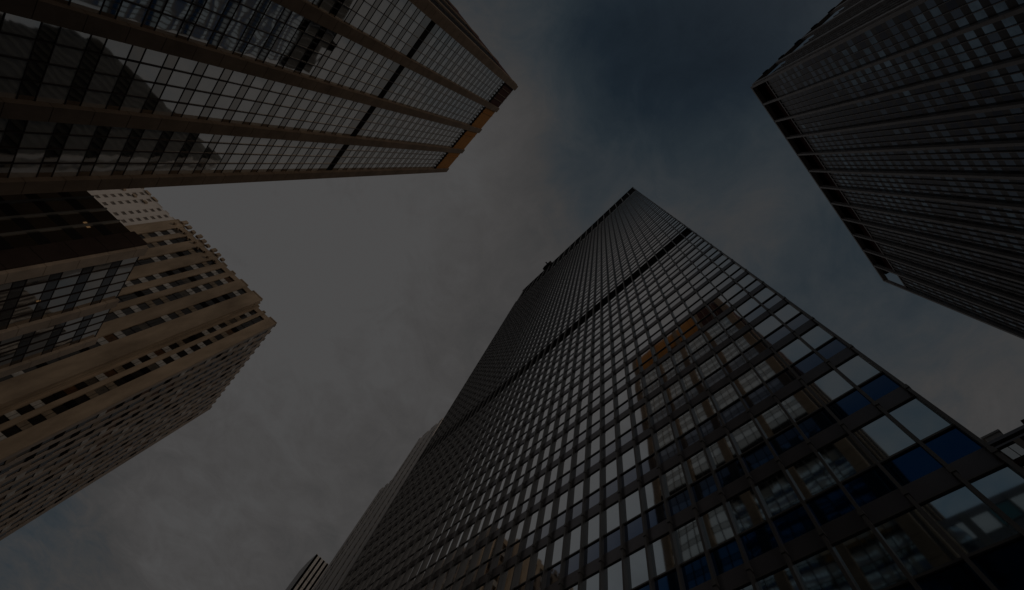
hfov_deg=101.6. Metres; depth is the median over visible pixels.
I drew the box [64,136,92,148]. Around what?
window
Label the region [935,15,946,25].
window
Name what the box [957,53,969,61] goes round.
window
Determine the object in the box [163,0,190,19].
window
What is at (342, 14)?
window
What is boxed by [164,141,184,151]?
window
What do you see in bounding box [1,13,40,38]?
window
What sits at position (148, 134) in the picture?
window
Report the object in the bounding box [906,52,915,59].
window
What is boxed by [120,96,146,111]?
window
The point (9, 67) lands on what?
window
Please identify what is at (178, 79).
window
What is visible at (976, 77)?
window
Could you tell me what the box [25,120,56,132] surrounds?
window
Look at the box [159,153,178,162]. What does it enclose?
window
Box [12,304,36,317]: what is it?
window
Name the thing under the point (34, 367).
window
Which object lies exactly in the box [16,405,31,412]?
window
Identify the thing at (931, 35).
window
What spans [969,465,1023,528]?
window
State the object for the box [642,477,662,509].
window
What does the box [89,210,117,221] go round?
window
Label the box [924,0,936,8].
window
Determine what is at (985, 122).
window
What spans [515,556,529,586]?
window
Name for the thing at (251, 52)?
window
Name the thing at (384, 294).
sky
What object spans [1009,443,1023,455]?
window
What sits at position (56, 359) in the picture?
window
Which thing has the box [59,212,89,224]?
window
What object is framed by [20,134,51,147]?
window
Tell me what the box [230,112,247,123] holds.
window
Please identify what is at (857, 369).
window
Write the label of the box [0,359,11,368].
window
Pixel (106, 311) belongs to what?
window
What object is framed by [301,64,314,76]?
window
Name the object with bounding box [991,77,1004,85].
window
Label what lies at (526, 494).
window
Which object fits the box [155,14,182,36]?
window
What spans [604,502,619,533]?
window
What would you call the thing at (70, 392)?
window
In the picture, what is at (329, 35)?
window
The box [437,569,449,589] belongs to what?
window
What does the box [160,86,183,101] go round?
window
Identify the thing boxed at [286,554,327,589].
rounded grey tower
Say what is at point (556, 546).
window
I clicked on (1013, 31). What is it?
window
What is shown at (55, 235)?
window
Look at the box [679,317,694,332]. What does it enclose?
window
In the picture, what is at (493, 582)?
window
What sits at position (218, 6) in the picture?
window
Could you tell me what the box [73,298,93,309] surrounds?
window
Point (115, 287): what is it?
window
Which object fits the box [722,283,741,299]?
window
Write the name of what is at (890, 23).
window
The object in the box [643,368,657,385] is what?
window
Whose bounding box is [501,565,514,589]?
window
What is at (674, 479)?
window
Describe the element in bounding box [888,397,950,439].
window
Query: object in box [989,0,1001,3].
window
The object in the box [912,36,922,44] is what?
window
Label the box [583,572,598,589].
window
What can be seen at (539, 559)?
window
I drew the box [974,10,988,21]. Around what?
window
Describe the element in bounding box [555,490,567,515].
window
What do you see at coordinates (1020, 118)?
window
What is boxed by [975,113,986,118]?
window
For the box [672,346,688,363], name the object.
window
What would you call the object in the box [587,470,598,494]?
window
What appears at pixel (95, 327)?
window
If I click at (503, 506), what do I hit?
window
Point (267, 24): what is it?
window
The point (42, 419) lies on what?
window
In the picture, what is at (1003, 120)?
window
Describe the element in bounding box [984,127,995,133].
window
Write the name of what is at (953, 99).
window
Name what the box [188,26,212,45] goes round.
window
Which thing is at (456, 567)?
window
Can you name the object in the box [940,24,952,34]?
window
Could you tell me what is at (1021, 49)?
window
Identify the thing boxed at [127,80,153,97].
window
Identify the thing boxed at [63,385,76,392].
window
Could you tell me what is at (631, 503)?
window
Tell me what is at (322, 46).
window
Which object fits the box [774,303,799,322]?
window
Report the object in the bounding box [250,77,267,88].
window
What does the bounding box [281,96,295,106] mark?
window
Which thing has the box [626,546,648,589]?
window
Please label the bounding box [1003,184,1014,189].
window
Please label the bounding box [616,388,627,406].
window
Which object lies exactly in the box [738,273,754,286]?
window
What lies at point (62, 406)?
window
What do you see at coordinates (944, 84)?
window
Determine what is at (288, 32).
window
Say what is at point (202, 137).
window
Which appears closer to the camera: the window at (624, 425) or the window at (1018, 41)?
the window at (624, 425)
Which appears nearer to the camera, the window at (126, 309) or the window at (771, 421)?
the window at (771, 421)
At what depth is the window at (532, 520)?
30.60 m
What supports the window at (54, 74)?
in the piered tower at (109, 94)
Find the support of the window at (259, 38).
in the piered tower at (109, 94)
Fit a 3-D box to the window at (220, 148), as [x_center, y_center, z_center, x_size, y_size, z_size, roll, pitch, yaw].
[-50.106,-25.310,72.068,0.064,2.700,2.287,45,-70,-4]
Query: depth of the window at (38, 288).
64.46 m
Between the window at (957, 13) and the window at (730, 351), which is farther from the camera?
the window at (957, 13)
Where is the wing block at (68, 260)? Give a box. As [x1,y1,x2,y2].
[0,191,148,377]
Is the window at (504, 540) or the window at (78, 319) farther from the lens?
the window at (78, 319)
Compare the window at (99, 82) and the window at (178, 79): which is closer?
the window at (99, 82)
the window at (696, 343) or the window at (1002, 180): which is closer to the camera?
the window at (696, 343)
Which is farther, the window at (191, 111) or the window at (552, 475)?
the window at (191, 111)
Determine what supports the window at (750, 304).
in the glass tower at (652, 397)
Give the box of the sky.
[0,0,1023,589]
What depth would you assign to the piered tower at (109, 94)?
64.56 m
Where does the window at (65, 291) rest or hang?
in the wing block at (68, 260)
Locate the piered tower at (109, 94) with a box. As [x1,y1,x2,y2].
[0,0,517,194]
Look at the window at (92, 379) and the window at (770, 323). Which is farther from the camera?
the window at (92, 379)
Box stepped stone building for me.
[312,418,442,589]
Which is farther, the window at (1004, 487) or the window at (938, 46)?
the window at (938, 46)
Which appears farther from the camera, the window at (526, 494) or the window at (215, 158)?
the window at (215, 158)
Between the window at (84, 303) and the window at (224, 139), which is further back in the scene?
the window at (84, 303)
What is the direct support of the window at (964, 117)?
in the ribbed tower at (899, 124)
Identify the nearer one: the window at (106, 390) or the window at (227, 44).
the window at (227, 44)
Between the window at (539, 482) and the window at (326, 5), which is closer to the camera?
the window at (539, 482)
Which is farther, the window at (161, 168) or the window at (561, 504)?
the window at (161, 168)
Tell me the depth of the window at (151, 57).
51.48 m
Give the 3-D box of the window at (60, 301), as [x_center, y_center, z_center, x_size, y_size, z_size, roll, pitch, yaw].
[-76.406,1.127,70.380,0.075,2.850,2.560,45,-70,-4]
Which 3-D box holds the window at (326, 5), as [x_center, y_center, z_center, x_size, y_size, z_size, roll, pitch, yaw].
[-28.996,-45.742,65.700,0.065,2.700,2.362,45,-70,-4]
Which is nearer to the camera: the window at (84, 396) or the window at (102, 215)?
the window at (102, 215)
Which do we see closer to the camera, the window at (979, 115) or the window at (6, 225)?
the window at (6, 225)
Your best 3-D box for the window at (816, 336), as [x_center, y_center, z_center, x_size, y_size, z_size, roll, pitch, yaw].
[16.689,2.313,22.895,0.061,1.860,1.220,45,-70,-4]
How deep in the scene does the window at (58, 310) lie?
71.33 m
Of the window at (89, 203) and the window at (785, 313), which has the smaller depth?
the window at (785, 313)
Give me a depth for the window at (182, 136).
63.48 m
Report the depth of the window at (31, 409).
102.21 m
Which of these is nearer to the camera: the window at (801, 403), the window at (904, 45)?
the window at (801, 403)
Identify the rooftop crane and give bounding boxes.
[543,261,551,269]
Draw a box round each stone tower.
[0,219,276,540]
[87,188,174,225]
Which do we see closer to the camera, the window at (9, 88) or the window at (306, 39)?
the window at (9, 88)
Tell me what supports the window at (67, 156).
in the piered tower at (109, 94)
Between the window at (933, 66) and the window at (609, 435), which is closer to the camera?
the window at (609, 435)
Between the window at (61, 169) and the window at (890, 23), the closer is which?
the window at (61, 169)
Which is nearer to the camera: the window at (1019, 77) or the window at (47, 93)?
the window at (47, 93)
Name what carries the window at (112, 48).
in the piered tower at (109, 94)
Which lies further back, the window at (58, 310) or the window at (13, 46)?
the window at (58, 310)
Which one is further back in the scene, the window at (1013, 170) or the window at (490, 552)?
the window at (1013, 170)
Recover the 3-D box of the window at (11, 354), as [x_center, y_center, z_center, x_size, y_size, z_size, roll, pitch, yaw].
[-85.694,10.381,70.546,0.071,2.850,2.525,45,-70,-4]
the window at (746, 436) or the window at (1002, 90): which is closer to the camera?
the window at (746, 436)
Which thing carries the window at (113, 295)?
in the wing block at (68, 260)
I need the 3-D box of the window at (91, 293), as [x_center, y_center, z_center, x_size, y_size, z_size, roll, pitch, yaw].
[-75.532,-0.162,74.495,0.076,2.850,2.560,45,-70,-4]
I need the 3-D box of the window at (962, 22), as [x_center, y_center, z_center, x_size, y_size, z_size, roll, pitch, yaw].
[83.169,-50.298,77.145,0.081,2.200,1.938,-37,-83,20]
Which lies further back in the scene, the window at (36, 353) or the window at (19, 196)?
the window at (36, 353)
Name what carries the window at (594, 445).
in the glass tower at (652, 397)
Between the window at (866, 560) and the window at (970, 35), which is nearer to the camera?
the window at (866, 560)
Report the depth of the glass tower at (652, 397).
25.68 m
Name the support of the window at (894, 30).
in the ribbed tower at (899, 124)
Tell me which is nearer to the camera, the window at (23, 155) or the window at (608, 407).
the window at (608, 407)
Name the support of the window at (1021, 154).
in the ribbed tower at (899, 124)
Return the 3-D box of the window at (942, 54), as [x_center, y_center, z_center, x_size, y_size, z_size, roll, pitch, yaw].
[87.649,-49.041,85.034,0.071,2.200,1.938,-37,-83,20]
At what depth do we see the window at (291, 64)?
69.61 m
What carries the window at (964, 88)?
in the ribbed tower at (899, 124)
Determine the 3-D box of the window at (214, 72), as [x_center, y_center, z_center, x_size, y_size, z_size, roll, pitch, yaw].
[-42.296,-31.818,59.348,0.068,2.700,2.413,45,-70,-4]
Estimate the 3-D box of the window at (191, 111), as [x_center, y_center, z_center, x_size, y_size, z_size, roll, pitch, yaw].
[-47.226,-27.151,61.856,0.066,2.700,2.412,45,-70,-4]
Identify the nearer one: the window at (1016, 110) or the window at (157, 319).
the window at (1016, 110)
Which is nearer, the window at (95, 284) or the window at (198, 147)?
the window at (198, 147)
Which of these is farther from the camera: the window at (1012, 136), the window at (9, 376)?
the window at (9, 376)
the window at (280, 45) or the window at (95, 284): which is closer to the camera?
the window at (280, 45)
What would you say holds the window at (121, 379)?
in the stone tower at (188, 325)
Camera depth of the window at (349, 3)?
69.25 m
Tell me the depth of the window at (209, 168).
73.77 m
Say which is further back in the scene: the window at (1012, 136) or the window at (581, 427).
the window at (1012, 136)
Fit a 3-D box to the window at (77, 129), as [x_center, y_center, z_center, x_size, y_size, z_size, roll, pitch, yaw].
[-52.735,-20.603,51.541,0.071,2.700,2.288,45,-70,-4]
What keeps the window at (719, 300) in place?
in the glass tower at (652, 397)
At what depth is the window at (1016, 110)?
79.26 m
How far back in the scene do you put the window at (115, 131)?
55.60 m
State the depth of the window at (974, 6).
73.22 m
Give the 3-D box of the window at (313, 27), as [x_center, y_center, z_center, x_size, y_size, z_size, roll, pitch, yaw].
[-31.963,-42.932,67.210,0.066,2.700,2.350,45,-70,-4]
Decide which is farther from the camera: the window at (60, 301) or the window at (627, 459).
the window at (60, 301)
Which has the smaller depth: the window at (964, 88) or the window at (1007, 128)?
the window at (1007, 128)
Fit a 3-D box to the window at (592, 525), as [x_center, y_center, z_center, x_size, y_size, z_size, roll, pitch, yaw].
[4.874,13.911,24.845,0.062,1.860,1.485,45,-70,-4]
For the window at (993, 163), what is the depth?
91.70 m
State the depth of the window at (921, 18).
84.09 m
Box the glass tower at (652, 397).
[338,187,1023,589]
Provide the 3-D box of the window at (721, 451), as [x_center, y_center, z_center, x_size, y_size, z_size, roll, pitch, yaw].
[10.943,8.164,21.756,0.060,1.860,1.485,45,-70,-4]
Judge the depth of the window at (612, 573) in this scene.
20.89 m
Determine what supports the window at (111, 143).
in the piered tower at (109, 94)
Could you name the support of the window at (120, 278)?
in the wing block at (68, 260)
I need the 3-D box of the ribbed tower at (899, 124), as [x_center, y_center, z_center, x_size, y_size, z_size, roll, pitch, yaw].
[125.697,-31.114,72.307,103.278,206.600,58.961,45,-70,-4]
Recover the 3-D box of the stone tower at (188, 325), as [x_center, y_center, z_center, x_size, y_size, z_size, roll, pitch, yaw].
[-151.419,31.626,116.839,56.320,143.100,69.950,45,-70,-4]
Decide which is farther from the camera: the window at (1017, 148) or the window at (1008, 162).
the window at (1008, 162)
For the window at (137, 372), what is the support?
in the stone tower at (188, 325)
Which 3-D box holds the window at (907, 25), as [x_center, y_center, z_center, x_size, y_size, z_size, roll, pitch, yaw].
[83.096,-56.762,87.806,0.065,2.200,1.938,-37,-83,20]
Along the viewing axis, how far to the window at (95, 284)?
73.63 m
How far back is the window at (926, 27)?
84.31 m
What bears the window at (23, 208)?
in the wing block at (68, 260)
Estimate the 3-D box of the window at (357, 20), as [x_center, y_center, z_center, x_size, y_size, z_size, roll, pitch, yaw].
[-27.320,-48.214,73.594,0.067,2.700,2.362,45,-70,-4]
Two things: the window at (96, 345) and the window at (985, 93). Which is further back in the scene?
the window at (96, 345)
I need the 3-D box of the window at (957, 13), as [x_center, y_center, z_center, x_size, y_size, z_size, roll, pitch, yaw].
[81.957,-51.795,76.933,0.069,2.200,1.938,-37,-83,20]
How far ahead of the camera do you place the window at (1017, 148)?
83.96 m
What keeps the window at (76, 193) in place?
in the wing block at (68, 260)
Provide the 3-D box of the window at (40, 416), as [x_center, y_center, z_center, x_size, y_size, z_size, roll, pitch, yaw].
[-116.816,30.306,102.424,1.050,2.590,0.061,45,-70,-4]
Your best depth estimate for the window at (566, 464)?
33.24 m
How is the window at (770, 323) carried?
in the glass tower at (652, 397)
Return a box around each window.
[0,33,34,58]
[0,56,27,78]
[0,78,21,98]
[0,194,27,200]
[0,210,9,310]
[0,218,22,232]
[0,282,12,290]
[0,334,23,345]
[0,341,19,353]
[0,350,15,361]
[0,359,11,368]
[0,375,12,381]
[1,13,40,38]
[1,233,38,247]
[1,426,18,434]
[5,429,20,437]
[8,202,43,214]
[8,314,32,327]
[9,164,40,177]
[10,460,24,468]
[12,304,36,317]
[14,149,45,162]
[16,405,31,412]
[17,293,41,306]
[19,407,34,414]
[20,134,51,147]
[21,283,46,296]
[22,348,43,360]
[22,366,37,372]
[24,215,58,228]
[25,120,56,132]
[25,274,50,285]
[26,340,47,352]
[27,414,42,422]
[30,331,52,343]
[31,417,45,425]
[35,325,54,334]
[36,84,69,103]
[36,192,60,198]
[39,229,72,242]
[41,395,54,401]
[42,305,64,318]
[43,65,76,85]
[44,199,74,211]
[44,397,57,404]
[46,358,59,364]
[47,296,69,308]
[49,45,83,67]
[51,286,73,298]
[51,404,65,411]
[53,164,80,176]
[53,339,71,350]
[55,407,68,414]
[56,27,90,49]
[56,276,78,288]
[57,331,75,342]
[58,150,86,162]
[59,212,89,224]
[61,268,82,277]
[61,323,80,334]
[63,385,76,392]
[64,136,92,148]
[65,317,83,325]
[66,388,78,394]
[68,350,80,356]
[69,191,90,196]
[70,0,103,13]
[70,124,97,135]
[73,225,103,237]
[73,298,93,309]
[73,394,86,401]
[76,197,104,208]
[77,397,89,404]
[78,288,98,299]
[80,331,97,341]
[81,91,110,108]
[83,279,102,290]
[84,323,101,333]
[84,377,96,383]
[87,269,108,281]
[87,380,98,385]
[88,73,117,91]
[88,315,105,325]
[88,343,100,348]
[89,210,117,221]
[91,164,115,175]
[92,262,111,271]
[92,309,109,317]
[94,386,106,392]
[95,56,124,75]
[96,151,121,162]
[97,389,109,394]
[100,291,119,302]
[102,39,131,58]
[102,138,127,149]
[103,222,129,233]
[103,369,115,375]
[104,334,115,339]
[105,282,124,293]
[107,337,117,341]
[108,127,132,137]
[110,273,128,284]
[113,378,124,384]
[115,264,133,274]
[116,1,147,25]
[116,380,126,386]
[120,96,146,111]
[120,257,137,265]
[121,307,131,312]
[121,328,132,333]
[122,362,131,367]
[124,164,146,174]
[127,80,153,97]
[130,152,151,162]
[131,370,141,375]
[134,64,160,81]
[135,140,157,150]
[137,322,147,327]
[141,49,167,66]
[142,129,162,138]
[147,363,156,368]
[153,101,176,115]
[153,164,172,173]
[153,317,162,322]
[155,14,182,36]
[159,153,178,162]
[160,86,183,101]
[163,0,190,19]
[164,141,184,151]
[167,71,190,87]
[170,132,189,140]
[174,57,197,72]
[178,164,196,173]
[182,105,203,118]
[184,154,202,162]
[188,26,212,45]
[189,91,210,105]
[190,143,208,152]
[196,77,217,92]
[196,134,212,141]
[197,9,220,29]
[202,164,218,172]
[203,65,223,78]
[204,0,228,14]
[207,154,223,162]
[208,109,226,121]
[213,144,229,152]
[215,96,233,108]
[217,36,238,53]
[219,135,234,142]
[221,83,240,96]
[225,20,246,38]
[228,71,246,84]
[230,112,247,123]
[233,5,254,24]
[237,100,254,111]
[241,0,260,9]
[242,44,261,60]
[244,88,261,100]
[249,30,268,46]
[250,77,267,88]
[250,115,266,125]
[257,15,276,32]
[257,104,272,114]
[264,51,281,66]
[264,92,279,103]
[265,1,284,19]
[270,82,285,92]
[271,38,288,53]
[279,25,296,40]
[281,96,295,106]
[283,58,299,71]
[286,12,303,28]
[288,86,301,96]
[290,46,306,59]
[297,33,313,47]
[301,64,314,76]
[305,21,320,35]
[307,52,321,65]
[315,41,329,54]
[319,0,335,12]
[322,29,336,42]
[335,5,350,21]
[337,36,349,48]
[343,0,356,8]
[350,14,363,28]
[357,2,371,16]
[365,0,375,5]
[429,577,437,589]
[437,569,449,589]
[448,562,460,584]
[459,554,472,577]
[472,546,484,568]
[474,515,485,534]
[484,537,497,561]
[485,508,496,527]
[488,574,499,589]
[497,500,507,518]
[498,528,510,552]
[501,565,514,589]
[509,491,519,510]
[511,519,524,543]
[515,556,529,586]
[521,482,532,502]
[525,510,538,534]
[531,546,546,576]
[534,474,544,493]
[540,500,552,525]
[547,465,557,484]
[548,535,563,566]
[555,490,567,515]
[560,455,571,475]
[564,427,573,444]
[566,525,580,556]
[571,481,582,505]
[574,446,584,466]
[577,418,586,434]
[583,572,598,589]
[585,513,598,545]
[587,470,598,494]
[588,435,599,456]
[590,408,599,425]
[603,399,612,416]
[603,425,614,446]
[603,459,616,483]
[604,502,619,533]
[604,560,622,589]
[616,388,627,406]
[618,414,630,435]
[620,447,634,472]
[623,490,640,522]
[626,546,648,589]
[629,378,641,396]
[633,404,647,425]
[637,435,653,461]
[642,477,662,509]
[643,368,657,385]
[648,392,664,413]
[650,533,674,576]
[655,423,673,449]
[658,357,672,375]
[663,463,685,496]
[664,381,682,401]
[665,328,679,343]
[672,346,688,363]
[673,410,694,436]
[674,519,703,562]
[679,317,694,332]
[681,368,700,390]
[684,449,710,482]
[688,334,705,352]
[692,397,715,423]
[693,306,709,321]
[698,355,719,377]
[700,503,733,548]
[703,322,722,340]
[707,295,725,310]
[707,435,736,468]
[712,383,738,409]
[716,342,739,364]
[719,310,740,328]
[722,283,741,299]
[727,488,765,532]
[730,419,763,453]
[733,368,761,395]
[735,329,760,350]
[736,297,759,315]
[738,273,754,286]
[753,315,781,336]
[754,287,774,302]
[754,353,786,380]
[754,403,791,437]
[755,471,799,516]
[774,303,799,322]
[777,338,811,364]
[780,387,821,421]
[786,453,835,499]
[793,548,851,589]
[800,325,833,348]
[808,369,853,403]
[818,434,874,480]
[832,528,906,589]
[836,354,880,384]
[851,414,915,460]
[874,507,960,575]
[886,19,894,27]
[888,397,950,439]
[890,26,900,34]
[895,34,904,42]
[898,13,907,21]
[899,41,909,49]
[902,20,912,29]
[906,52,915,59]
[907,28,917,36]
[910,6,921,15]
[910,59,920,66]
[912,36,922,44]
[915,14,926,23]
[919,47,928,55]
[920,22,931,31]
[920,485,1017,554]
[923,55,933,62]
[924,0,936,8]
[925,30,936,39]
[928,62,938,70]
[929,7,941,17]
[932,42,943,50]
[933,70,943,78]
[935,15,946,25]
[937,50,948,58]
[939,81,949,87]
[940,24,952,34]
[942,58,953,66]
[944,88,954,95]
[945,0,958,10]
[947,37,959,45]
[947,66,958,74]
[948,96,959,102]
[950,8,963,19]
[952,44,964,53]
[953,103,964,110]
[954,78,964,84]
[956,17,969,28]
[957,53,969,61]
[958,85,969,92]
[960,115,970,120]
[962,61,975,70]
[963,93,974,99]
[964,30,976,40]
[964,121,974,127]
[968,0,982,12]
[968,101,979,107]
[968,128,979,134]
[969,39,981,48]
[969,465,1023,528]
[970,74,981,81]
[973,136,984,141]
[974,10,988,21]
[974,47,987,57]
[974,81,986,89]
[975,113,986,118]
[979,56,992,65]
[979,89,991,97]
[979,119,990,125]
[980,147,990,151]
[981,24,995,33]
[983,153,994,158]
[984,98,997,105]
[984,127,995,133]
[987,32,1001,42]
[987,70,1000,77]
[988,135,1000,140]
[988,160,999,165]
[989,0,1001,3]
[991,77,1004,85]
[992,42,1006,51]
[992,110,1003,116]
[993,1,1008,13]
[993,168,1004,173]
[996,117,1008,124]
[996,147,1006,150]
[997,86,1010,94]
[998,51,1012,61]
[999,153,1011,158]
[999,179,1009,182]
[1000,125,1013,131]
[1001,16,1016,27]
[1001,447,1020,459]
[1002,94,1015,102]
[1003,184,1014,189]
[1004,160,1015,165]
[1005,65,1019,73]
[1005,133,1018,139]
[1007,25,1022,36]
[1007,191,1018,196]
[1009,108,1022,114]
[1009,168,1020,173]
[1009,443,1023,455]
[1010,73,1023,82]
[1012,35,1023,46]
[1013,146,1023,150]
[1014,115,1023,122]
[1016,0,1023,5]
[1016,83,1023,90]
[1017,152,1023,158]
[1018,47,1023,55]
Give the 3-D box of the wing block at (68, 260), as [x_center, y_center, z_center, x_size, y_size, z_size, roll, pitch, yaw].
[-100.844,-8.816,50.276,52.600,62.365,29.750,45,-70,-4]
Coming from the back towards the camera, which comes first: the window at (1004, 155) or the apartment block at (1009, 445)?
the window at (1004, 155)
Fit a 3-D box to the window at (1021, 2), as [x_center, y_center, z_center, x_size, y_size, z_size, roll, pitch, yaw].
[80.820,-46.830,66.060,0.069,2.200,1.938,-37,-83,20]
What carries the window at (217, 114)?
in the piered tower at (109, 94)
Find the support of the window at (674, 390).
in the glass tower at (652, 397)
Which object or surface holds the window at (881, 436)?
in the glass tower at (652, 397)
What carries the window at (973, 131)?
in the ribbed tower at (899, 124)
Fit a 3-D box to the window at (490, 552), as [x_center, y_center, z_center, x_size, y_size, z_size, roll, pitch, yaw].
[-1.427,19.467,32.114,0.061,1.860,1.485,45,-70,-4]
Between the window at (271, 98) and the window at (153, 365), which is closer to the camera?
the window at (271, 98)
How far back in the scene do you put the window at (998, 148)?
87.62 m
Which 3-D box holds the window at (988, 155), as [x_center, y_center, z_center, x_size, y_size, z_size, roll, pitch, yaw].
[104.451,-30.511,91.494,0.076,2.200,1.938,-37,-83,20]
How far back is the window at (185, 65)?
55.48 m
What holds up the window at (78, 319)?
in the wing block at (68, 260)
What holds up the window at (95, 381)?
in the stone tower at (188, 325)
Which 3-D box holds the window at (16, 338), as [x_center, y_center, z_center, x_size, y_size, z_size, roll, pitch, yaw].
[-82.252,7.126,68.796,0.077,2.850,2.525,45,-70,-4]
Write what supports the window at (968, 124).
in the ribbed tower at (899, 124)
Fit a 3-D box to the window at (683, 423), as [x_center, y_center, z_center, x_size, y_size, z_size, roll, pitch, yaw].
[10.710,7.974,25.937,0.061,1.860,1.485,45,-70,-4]
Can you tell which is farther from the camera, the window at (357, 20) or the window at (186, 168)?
the window at (357, 20)
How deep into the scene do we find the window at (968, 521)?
12.29 m
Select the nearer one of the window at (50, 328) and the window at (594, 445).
the window at (594, 445)
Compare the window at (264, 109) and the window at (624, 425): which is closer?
the window at (624, 425)
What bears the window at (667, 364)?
in the glass tower at (652, 397)
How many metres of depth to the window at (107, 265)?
71.94 m
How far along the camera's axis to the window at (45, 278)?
63.74 m
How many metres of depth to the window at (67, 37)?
43.59 m
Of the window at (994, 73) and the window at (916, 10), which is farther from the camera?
the window at (916, 10)
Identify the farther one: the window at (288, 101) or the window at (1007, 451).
the window at (288, 101)
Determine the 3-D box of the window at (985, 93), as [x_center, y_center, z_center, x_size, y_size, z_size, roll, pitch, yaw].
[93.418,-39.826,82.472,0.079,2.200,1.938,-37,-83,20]
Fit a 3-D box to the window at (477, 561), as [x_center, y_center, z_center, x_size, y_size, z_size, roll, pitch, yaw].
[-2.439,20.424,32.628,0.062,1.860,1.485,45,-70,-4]
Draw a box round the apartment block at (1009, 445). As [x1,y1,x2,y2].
[981,419,1023,469]
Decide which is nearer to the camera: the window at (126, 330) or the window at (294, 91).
the window at (294, 91)
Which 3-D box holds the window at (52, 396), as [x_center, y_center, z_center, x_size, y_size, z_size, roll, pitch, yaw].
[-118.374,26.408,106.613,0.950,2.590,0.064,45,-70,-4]
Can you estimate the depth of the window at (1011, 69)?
74.71 m
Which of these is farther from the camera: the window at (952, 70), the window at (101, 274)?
the window at (952, 70)
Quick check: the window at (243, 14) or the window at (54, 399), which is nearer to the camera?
the window at (243, 14)
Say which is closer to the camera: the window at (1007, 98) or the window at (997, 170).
the window at (1007, 98)
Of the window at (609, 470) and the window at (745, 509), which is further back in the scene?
the window at (609, 470)
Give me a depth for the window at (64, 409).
107.02 m
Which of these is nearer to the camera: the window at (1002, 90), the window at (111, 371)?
the window at (1002, 90)
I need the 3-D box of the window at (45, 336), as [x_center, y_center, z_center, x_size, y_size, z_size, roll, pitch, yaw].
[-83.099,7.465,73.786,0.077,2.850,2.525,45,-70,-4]
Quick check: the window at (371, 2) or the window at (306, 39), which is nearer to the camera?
the window at (306, 39)
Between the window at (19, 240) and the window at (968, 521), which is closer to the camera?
the window at (968, 521)
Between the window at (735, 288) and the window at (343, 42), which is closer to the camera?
the window at (735, 288)
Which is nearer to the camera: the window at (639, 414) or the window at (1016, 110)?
the window at (639, 414)
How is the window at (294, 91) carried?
in the piered tower at (109, 94)
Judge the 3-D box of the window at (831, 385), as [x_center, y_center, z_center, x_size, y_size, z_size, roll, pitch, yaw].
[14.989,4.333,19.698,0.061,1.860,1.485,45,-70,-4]
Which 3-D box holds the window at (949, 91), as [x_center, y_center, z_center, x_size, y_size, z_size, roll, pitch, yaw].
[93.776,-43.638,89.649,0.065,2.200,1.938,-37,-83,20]
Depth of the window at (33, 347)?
74.81 m
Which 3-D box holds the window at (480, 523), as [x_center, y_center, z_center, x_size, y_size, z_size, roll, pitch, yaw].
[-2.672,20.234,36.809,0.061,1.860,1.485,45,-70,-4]
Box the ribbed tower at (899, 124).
[750,0,1023,338]
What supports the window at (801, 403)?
in the glass tower at (652, 397)
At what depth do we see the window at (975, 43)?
77.67 m
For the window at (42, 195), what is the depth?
69.60 m
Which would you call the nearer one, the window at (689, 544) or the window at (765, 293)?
the window at (689, 544)
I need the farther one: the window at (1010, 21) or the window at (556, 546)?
the window at (1010, 21)
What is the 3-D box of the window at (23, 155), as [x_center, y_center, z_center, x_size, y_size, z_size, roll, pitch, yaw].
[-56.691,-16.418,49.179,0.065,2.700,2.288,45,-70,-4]
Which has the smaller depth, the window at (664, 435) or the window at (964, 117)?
the window at (664, 435)
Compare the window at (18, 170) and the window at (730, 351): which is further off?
the window at (18, 170)
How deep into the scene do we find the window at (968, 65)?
81.77 m
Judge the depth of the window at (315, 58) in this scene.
72.81 m
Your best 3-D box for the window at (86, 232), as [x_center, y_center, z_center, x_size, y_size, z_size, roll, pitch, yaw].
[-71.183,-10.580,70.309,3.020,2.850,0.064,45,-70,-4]
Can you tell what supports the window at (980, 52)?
in the ribbed tower at (899, 124)
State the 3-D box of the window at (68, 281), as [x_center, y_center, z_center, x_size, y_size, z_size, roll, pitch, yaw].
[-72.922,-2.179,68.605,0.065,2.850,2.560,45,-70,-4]
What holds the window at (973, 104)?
in the ribbed tower at (899, 124)
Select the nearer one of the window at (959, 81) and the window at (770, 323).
the window at (770, 323)
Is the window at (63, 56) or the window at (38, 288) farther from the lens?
the window at (38, 288)
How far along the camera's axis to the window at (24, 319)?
67.20 m
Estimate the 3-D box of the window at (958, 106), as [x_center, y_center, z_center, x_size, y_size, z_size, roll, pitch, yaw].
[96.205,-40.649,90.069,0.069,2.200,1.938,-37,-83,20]
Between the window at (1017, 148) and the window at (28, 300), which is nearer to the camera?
the window at (28, 300)
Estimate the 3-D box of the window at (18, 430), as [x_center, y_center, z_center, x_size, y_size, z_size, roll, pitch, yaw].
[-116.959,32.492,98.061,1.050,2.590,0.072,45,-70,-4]
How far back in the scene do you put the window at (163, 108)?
57.99 m
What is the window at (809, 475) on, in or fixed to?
in the glass tower at (652, 397)
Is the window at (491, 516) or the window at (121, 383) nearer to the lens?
the window at (491, 516)
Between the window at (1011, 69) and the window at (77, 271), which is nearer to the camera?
the window at (77, 271)
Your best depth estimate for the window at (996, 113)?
83.02 m
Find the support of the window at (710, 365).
in the glass tower at (652, 397)
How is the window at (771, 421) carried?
in the glass tower at (652, 397)
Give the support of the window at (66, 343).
in the wing block at (68, 260)
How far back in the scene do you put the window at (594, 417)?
35.93 m
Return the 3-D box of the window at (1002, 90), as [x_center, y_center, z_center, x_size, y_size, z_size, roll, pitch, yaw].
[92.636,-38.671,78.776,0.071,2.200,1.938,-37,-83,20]

